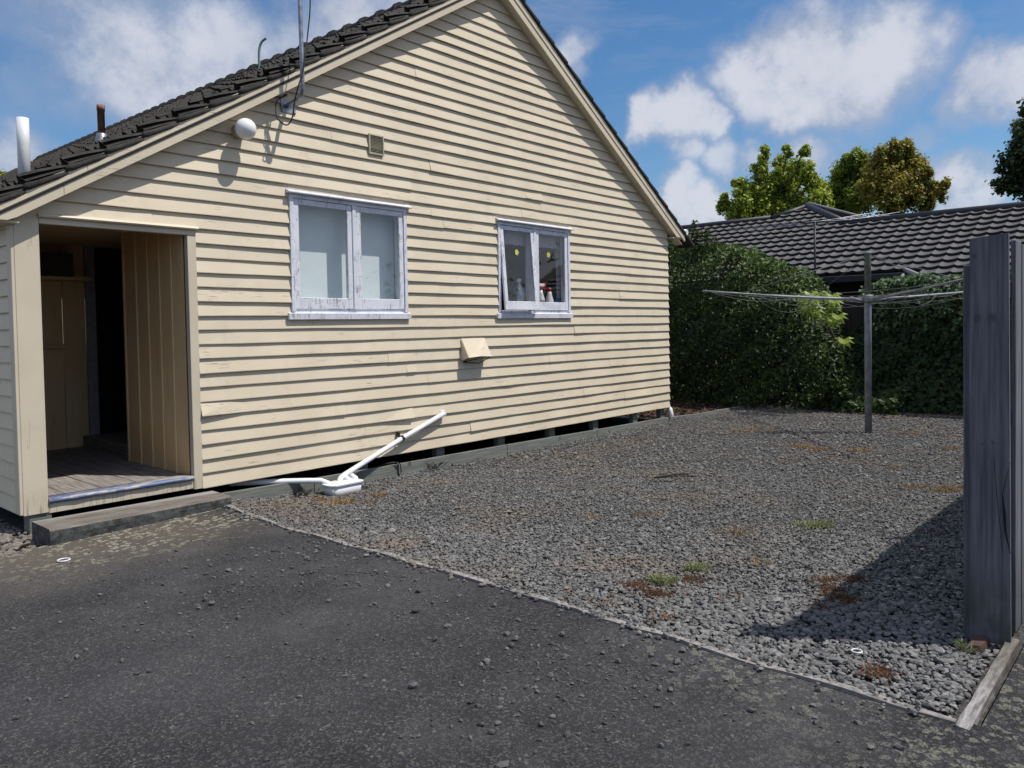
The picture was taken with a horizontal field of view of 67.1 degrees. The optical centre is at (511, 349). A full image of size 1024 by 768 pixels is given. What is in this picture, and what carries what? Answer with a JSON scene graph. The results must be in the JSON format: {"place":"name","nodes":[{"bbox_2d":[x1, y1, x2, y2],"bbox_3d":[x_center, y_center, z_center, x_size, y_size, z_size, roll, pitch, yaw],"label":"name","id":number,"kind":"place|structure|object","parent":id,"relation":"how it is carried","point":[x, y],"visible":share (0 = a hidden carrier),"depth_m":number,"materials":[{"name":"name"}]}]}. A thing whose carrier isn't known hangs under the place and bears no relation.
{"place":"outdoors","nodes":[
{"label":"outdoors","id":0,"kind":"place"},
{"bbox_2d":[0,495,164,551],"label":"gravel strip","id":1,"kind":"object","parent":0,"point":[11,518],"visible":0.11,"depth_m":6.87,"materials":[{"name":"grey gravel"}]},
{"bbox_2d":[0,519,44,555],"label":"gravel by wall","id":2,"kind":"structure","parent":1,"relation":"on","point":[7,537],"depth_m":5.86,"materials":[{"name":"beige gravel"}]},
{"bbox_2d":[18,540,30,548],"bbox_3d":[-3.549,1.418,5.622,0.078,0.051,0.088,-2,2,-19],"label":"broken stone","id":3,"kind":"object","parent":1,"relation":"on","point":[27,543],"visible":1,"depth_m":5.60,"materials":[{"name":"grey stone"}]},
{"bbox_2d":[32,491,231,546],"bbox_3d":[-3.022,1.365,6.283,0.379,0.180,1.497,0,2,38],"label":"concrete step","id":4,"kind":"object","parent":1,"relation":"on","point":[60,530],"visible":0.84,"depth_m":6.06,"materials":[{"name":"grey concrete"}]},
{"bbox_2d":[0,521,1014,767],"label":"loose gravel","id":5,"kind":"structure","parent":0,"point":[504,764],"depth_m":3.56,"materials":[{"name":"grey gravel"}]},
{"bbox_2d":[0,508,1023,767],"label":"asphalt drive","id":6,"kind":"structure","parent":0,"point":[294,672],"depth_m":3.33,"materials":[{"name":"grey asphalt"}]},
{"bbox_2d":[57,558,70,561],"bbox_3d":[-3.021,1.420,5.206,0.084,0.009,0.083,0,2,42],"label":"plastic ring","id":7,"kind":"object","parent":6,"relation":"on","point":[64,560],"visible":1,"depth_m":5.20,"materials":[{"name":"white plastic"}]},
{"bbox_2d":[0,0,1023,224],"label":"sky","id":8,"kind":"structure","parent":0,"point":[693,90],"materials":[{"name":"blue"}]},
{"bbox_2d":[155,399,1023,725],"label":"gravel yard","id":9,"kind":"structure","parent":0,"point":[487,443],"depth_m":8.03,"materials":[{"name":"grey gravel"}]},
{"bbox_2d":[290,487,319,497],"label":"dead stalks","id":10,"kind":"object","parent":9,"relation":"on","point":[301,493],"visible":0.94,"depth_m":7.65,"materials":[{"name":"brown plant"}]},
{"bbox_2d":[321,478,363,494],"bbox_3d":[-1.756,1.443,8.003,0.254,0.144,0.419,0,2,42],"label":"gully trap","id":11,"kind":"object","parent":9,"relation":"on","point":[343,486],"visible":0.81,"depth_m":7.90,"materials":[{"name":"white plastic"}]},
{"bbox_2d":[349,473,357,478],"bbox_3d":[-1.712,1.393,8.221,0.211,0.148,0.062,0,2,29],"label":"waste pipe","id":12,"kind":"object","parent":9,"relation":"on","point":[352,475],"visible":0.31,"depth_m":8.18,"materials":[{"name":"white plastic"}]},
{"bbox_2d":[425,461,447,469],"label":"dead stalks","id":13,"kind":"object","parent":9,"relation":"on","point":[435,465],"visible":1,"depth_m":9.13,"materials":[{"name":"plant"}]},
{"bbox_2d":[225,504,956,723],"bbox_3d":[-0.482,1.432,4.856,5.802,0.118,0.127,0,2,43],"label":"timber edging","id":14,"kind":"object","parent":9,"relation":"on","point":[849,689],"visible":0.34,"depth_m":3.66,"materials":[{"name":"grey wood"}]},
{"bbox_2d":[305,428,962,623],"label":"dry weeds","id":15,"kind":"object","parent":9,"relation":"on","point":[740,532],"visible":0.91,"depth_m":7.47,"materials":[{"name":"brown plant"}]},
{"bbox_2d":[320,429,962,566],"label":"straw weeds","id":16,"kind":"object","parent":9,"relation":"on","point":[595,517],"visible":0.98,"depth_m":7.29,"materials":[{"name":"orange plant"}]},
{"bbox_2d":[643,572,680,584],"bbox_3d":[0.958,1.458,4.910,0.261,0.037,0.221,-1,2,14],"label":"weed clump","id":17,"kind":"object","parent":9,"relation":"on","point":[657,578],"visible":0.99,"depth_m":4.89,"materials":[{"name":"green plant"}]},
{"bbox_2d":[654,472,696,478],"bbox_3d":[1.734,1.348,8.185,0.424,0.030,0.200,-2,2,-28],"label":"twig","id":18,"kind":"object","parent":9,"relation":"on","point":[678,475],"visible":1,"depth_m":8.22,"materials":[{"name":"brown wood"}]},
{"bbox_2d":[621,400,739,419],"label":"bark chips","id":19,"kind":"object","parent":9,"relation":"on","point":[673,405],"visible":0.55,"depth_m":14.82,"materials":[{"name":"brown wood"}]},
{"bbox_2d":[669,405,748,420],"bbox_3d":[3.727,1.199,14.241,2.675,0.135,0.132,-3,2,-43],"label":"timber edging","id":20,"kind":"object","parent":9,"relation":"on","point":[690,416],"visible":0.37,"depth_m":13.91,"materials":[{"name":"grey wood"}]},
{"bbox_2d":[554,413,914,684],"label":"red weeds","id":21,"kind":"object","parent":9,"relation":"on","point":[849,578],"visible":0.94,"depth_m":4.60,"materials":[{"name":"red plant"}]},
{"bbox_2d":[667,219,911,414],"bbox_3d":[4.620,-0.765,15.559,6.098,3.858,1.891,0,2,42],"label":"hedge","id":22,"kind":"object","parent":9,"relation":"on","point":[772,269],"visible":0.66,"depth_m":14.99,"materials":[{"name":"green plant"}]},
{"bbox_2d":[790,519,835,528],"bbox_3d":[2.467,1.422,6.290,0.373,0.029,0.227,-1,2,4],"label":"weed clump","id":23,"kind":"object","parent":9,"relation":"on","point":[817,524],"visible":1,"depth_m":6.27,"materials":[{"name":"green plant"}]},
{"bbox_2d":[795,291,854,408],"bbox_3d":[5.601,0.042,13.912,1.000,2.170,1.053,0,2,21],"label":"palmate shrub","id":24,"kind":"object","parent":9,"relation":"on","point":[836,319],"visible":0.83,"depth_m":13.56,"materials":[{"name":"green plant"}]},
{"bbox_2d":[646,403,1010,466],"bbox_3d":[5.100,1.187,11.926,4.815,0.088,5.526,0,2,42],"label":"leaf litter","id":25,"kind":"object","parent":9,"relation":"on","point":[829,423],"visible":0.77,"depth_m":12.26,"materials":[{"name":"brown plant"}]},
{"bbox_2d":[703,252,962,432],"bbox_3d":[5.239,-0.044,11.367,3.575,2.769,3.575,0,2,42],"label":"clothesline","id":26,"kind":"object","parent":9,"relation":"on","point":[867,299],"visible":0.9,"depth_m":11.32,"materials":[{"name":"metal"}]},
{"bbox_2d":[672,292,1010,412],"bbox_3d":[6.836,0.070,14.592,8.605,2.220,0.025,0,2,42],"label":"back fence","id":27,"kind":"object","parent":9,"relation":"on","point":[855,317],"visible":0.09,"depth_m":15.52,"materials":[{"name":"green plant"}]},
{"bbox_2d":[827,267,1010,414],"bbox_3d":[8.305,-0.119,13.108,5.748,2.625,0.857,0,2,42],"label":"ivy","id":28,"kind":"object","parent":27,"relation":"attached to","point":[936,326],"visible":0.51,"depth_m":13.84,"materials":[{"name":"green plant"}]},
{"bbox_2d":[955,637,1019,730],"bbox_3d":[2.029,1.436,3.268,0.050,0.110,1.080,0,2,42],"label":"timber edging","id":29,"kind":"object","parent":9,"relation":"on","point":[975,709],"visible":0.68,"depth_m":3.19,"materials":[{"name":"grey wood"}]},
{"bbox_2d":[963,233,1023,645],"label":"paling fence","id":30,"kind":"object","parent":9,"relation":"on","point":[993,472],"visible":0.94,"depth_m":3.66,"materials":[{"name":"grey wood"}]},
{"bbox_2d":[231,468,963,538],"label":"gravel","id":31,"kind":"structure","parent":0,"point":[379,508],"depth_m":7.22,"materials":[{"name":"grey gravel"}]},
{"bbox_2d":[217,506,1002,716],"bbox_3d":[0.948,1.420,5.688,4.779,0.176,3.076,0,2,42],"label":"gravel","id":32,"kind":"structure","parent":0,"point":[528,558],"depth_m":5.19,"materials":[{"name":"grey gravel"}]},
{"bbox_2d":[679,560,714,571],"bbox_3d":[1.253,1.464,5.221,0.222,0.029,0.238,0,2,25],"label":"weed clump","id":33,"kind":"object","parent":32,"relation":"on","point":[696,566],"visible":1,"depth_m":5.20,"materials":[{"name":"green plant"}]},
{"bbox_2d":[851,648,862,653],"bbox_3d":[1.599,1.400,3.583,0.052,0.007,0.052,0,2,42],"label":"plastic ring","id":34,"kind":"object","parent":32,"relation":"on","point":[852,649],"visible":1,"depth_m":3.58,"materials":[{"name":"white plastic"}]},
{"bbox_2d":[954,637,976,651],"bbox_3d":[2.101,1.371,3.581,0.101,0.039,0.118,0,2,20],"label":"weed clump","id":35,"kind":"object","parent":32,"relation":"on","point":[962,645],"visible":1,"depth_m":3.58,"materials":[{"name":"green plant"}]},
{"bbox_2d":[968,635,990,651],"bbox_3d":[2.193,1.385,3.632,0.132,0.046,0.068,-3,2,-43],"label":"brick piece","id":36,"kind":"object","parent":32,"relation":"on","point":[981,643],"visible":0.71,"depth_m":3.63,"materials":[{"name":"red brick"}]},
{"bbox_2d":[418,405,1010,480],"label":"gravel","id":37,"kind":"structure","parent":0,"point":[825,413],"depth_m":10.43,"materials":[{"name":"grey gravel"}]},
{"bbox_2d":[668,201,1023,387],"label":"neighbour house","id":38,"kind":"structure","parent":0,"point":[936,241],"depth_m":17.45,"materials":[{"name":"grey tile"}]},
{"bbox_2d":[729,211,899,288],"bbox_3d":[6.389,-1.773,16.444,3.370,2.096,0.344,0,2,20],"label":"television aerial","id":39,"kind":"object","parent":38,"relation":"attached to","point":[822,221],"visible":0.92,"depth_m":16.34,"materials":[{"name":"metal"}]},
{"label":"ground","id":40,"kind":"structure","parent":0,"visible":0},
{"bbox_2d":[0,0,694,534],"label":"weatherboard house","id":41,"kind":"structure","parent":40,"relation":"on","point":[166,326],"depth_m":8.70,"materials":[{"name":"beige paint"}]},
{"bbox_2d":[16,117,30,173],"bbox_3d":[-4.479,-1.751,7.090,0.102,0.735,0.102,0,2,42],"label":"vent pipe","id":42,"kind":"object","parent":41,"relation":"on","point":[23,144],"visible":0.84,"depth_m":7.05,"materials":[{"name":"white plastic"}]},
{"bbox_2d":[94,104,106,141],"bbox_3d":[-4.563,-2.458,8.584,0.166,0.505,0.170,0,2,42],"label":"flue pipe","id":43,"kind":"object","parent":41,"relation":"on","point":[100,134],"visible":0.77,"depth_m":8.55,"materials":[{"name":"metal"}]},
{"bbox_2d":[94,247,126,433],"bbox_3d":[-4.616,-0.074,9.665,0.030,2.400,1.105,0,2,42],"label":"door","id":44,"kind":"structure","parent":41,"relation":"in","point":[107,261],"depth_m":9.36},
{"bbox_2d":[231,118,256,139],"bbox_3d":[-2.536,-2.075,7.298,0.274,0.196,0.196,0,2,42],"label":"wall lamp","id":45,"kind":"object","parent":41,"relation":"attached to","point":[244,128],"visible":1,"depth_m":7.21,"materials":[{"name":"white glass"}]},
{"bbox_2d":[258,37,266,68],"bbox_3d":[-3.877,-4.490,11.965,0.179,0.670,0.095,-1,2,-12],"label":"thin vent pipe","id":46,"kind":"object","parent":41,"relation":"attached to","point":[261,42],"visible":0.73,"depth_m":11.94,"materials":[{"name":"metal"}]},
{"bbox_2d":[229,478,329,485],"bbox_3d":[-2.304,1.379,7.756,1.003,0.224,0.101,-2,2,-23],"label":"waste pipe","id":47,"kind":"object","parent":41,"relation":"attached to","point":[284,480],"visible":0.73,"depth_m":7.75,"materials":[{"name":"white plastic"}]},
{"bbox_2d":[280,0,304,114],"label":"antenna mast","id":48,"kind":"object","parent":41,"relation":"attached to","point":[286,106],"visible":0.92,"depth_m":7.52,"materials":[{"name":"metal"}]},
{"bbox_2d":[275,0,310,125],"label":"aerial cable","id":49,"kind":"object","parent":48,"relation":"attached to","point":[284,95],"visible":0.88,"depth_m":7.57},
{"bbox_2d":[298,205,394,309],"bbox_3d":[-1.890,-1.020,8.517,0.012,1.196,1.496,0,2,42],"label":"window blind","id":50,"kind":"object","parent":41,"relation":"attached to","point":[322,252],"depth_m":8.48,"materials":[{"name":"white fabric"}]},
{"bbox_2d":[285,188,411,319],"bbox_3d":[-1.756,-0.986,8.402,0.192,1.319,1.631,0,2,42],"label":"window","id":51,"kind":"structure","parent":41,"relation":"in","point":[301,308],"depth_m":8.36,"materials":[{"name":"white paint"}]},
{"bbox_2d":[377,462,401,472],"bbox_3d":[-1.389,1.347,8.764,0.288,0.137,0.045,-2,2,-25],"label":"wire","id":52,"kind":"object","parent":41,"relation":"attached to","point":[392,462],"visible":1,"depth_m":8.77,"materials":[{"name":"black metal"}]},
{"bbox_2d":[337,410,445,480],"bbox_3d":[-1.336,1.107,8.715,0.143,0.682,1.742,0,2,36],"label":"waste pipe","id":53,"kind":"object","parent":41,"relation":"attached to","point":[381,451],"visible":0.88,"depth_m":8.67,"materials":[{"name":"white plastic"}]},
{"bbox_2d":[461,338,491,363],"bbox_3d":[-0.441,0.023,9.731,0.140,0.322,0.425,0,2,42],"label":"dryer vent","id":54,"kind":"object","parent":41,"relation":"attached to","point":[473,347],"visible":1,"depth_m":9.69,"materials":[{"name":"beige paint"}]},
{"bbox_2d":[503,230,525,245],"bbox_3d":[0.009,-1.554,10.555,0.055,0.273,0.849,0,2,42],"label":"net curtain","id":55,"kind":"object","parent":41,"relation":"hanging from","point":[514,238],"visible":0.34,"depth_m":10.56,"materials":[{"name":"grey fabric"}]},
{"bbox_2d":[495,217,573,317],"bbox_3d":[0.312,-1.089,10.704,0.219,1.319,1.634,0,2,42],"label":"window","id":56,"kind":"structure","parent":41,"relation":"in","point":[562,309],"depth_m":10.68,"materials":[{"name":"white paint"}]},
{"bbox_2d":[537,283,545,310],"bbox_3d":[0.428,-0.752,11.050,0.125,0.400,0.165,3,4,67],"label":"spray bottle","id":57,"kind":"object","parent":41,"relation":"on","point":[541,287],"visible":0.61,"depth_m":11.01,"materials":[{"name":"white plastic"}]},
{"bbox_2d":[525,246,560,300],"bbox_3d":[0.458,-1.143,11.152,0.040,1.146,0.810,0,2,42],"label":"side curtain","id":58,"kind":"object","parent":41,"relation":"hanging from","point":[558,279],"visible":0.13,"depth_m":11.37,"materials":[{"name":"grey fabric"}]},
{"bbox_2d":[538,234,559,248],"bbox_3d":[0.560,-1.585,11.174,0.055,0.268,0.790,0,2,42],"label":"net curtain","id":59,"kind":"object","parent":41,"relation":"hanging from","point":[548,241],"visible":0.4,"depth_m":11.17,"materials":[{"name":"grey fabric"}]},
{"bbox_2d":[545,288,553,310],"bbox_3d":[0.541,-0.723,11.189,0.125,0.330,0.128,0,2,42],"label":"plastic bottle","id":60,"kind":"object","parent":41,"relation":"on","point":[549,297],"visible":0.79,"depth_m":11.15,"materials":[{"name":"white plastic"}]},
{"bbox_2d":[715,143,834,219],"bbox_3d":[10.920,-4.058,32.277,4.794,8.922,2.710,0,2,23],"label":"broadleaf tree","id":61,"kind":"object","parent":40,"relation":"on","point":[774,193],"visible":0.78,"depth_m":31.70,"materials":[{"name":"green plant"}]},
{"bbox_2d":[825,146,874,217],"bbox_3d":[13.904,-4.009,32.053,2.994,8.730,2.382,0,2,42],"label":"broadleaf tree","id":62,"kind":"object","parent":40,"relation":"on","point":[844,177],"visible":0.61,"depth_m":31.74,"materials":[{"name":"green plant"}]},
{"bbox_2d":[854,135,953,215],"bbox_3d":[14.288,-3.679,28.201,3.288,8.277,2.456,0,2,24],"label":"broadleaf tree","id":63,"kind":"object","parent":40,"relation":"on","point":[899,174],"visible":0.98,"depth_m":27.96,"materials":[{"name":"green plant"}]},
{"bbox_2d":[984,97,1023,201],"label":"dark tree","id":64,"kind":"object","parent":40,"relation":"on","point":[1009,181],"visible":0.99,"depth_m":24.66,"materials":[{"name":"green plant"}]}
]}

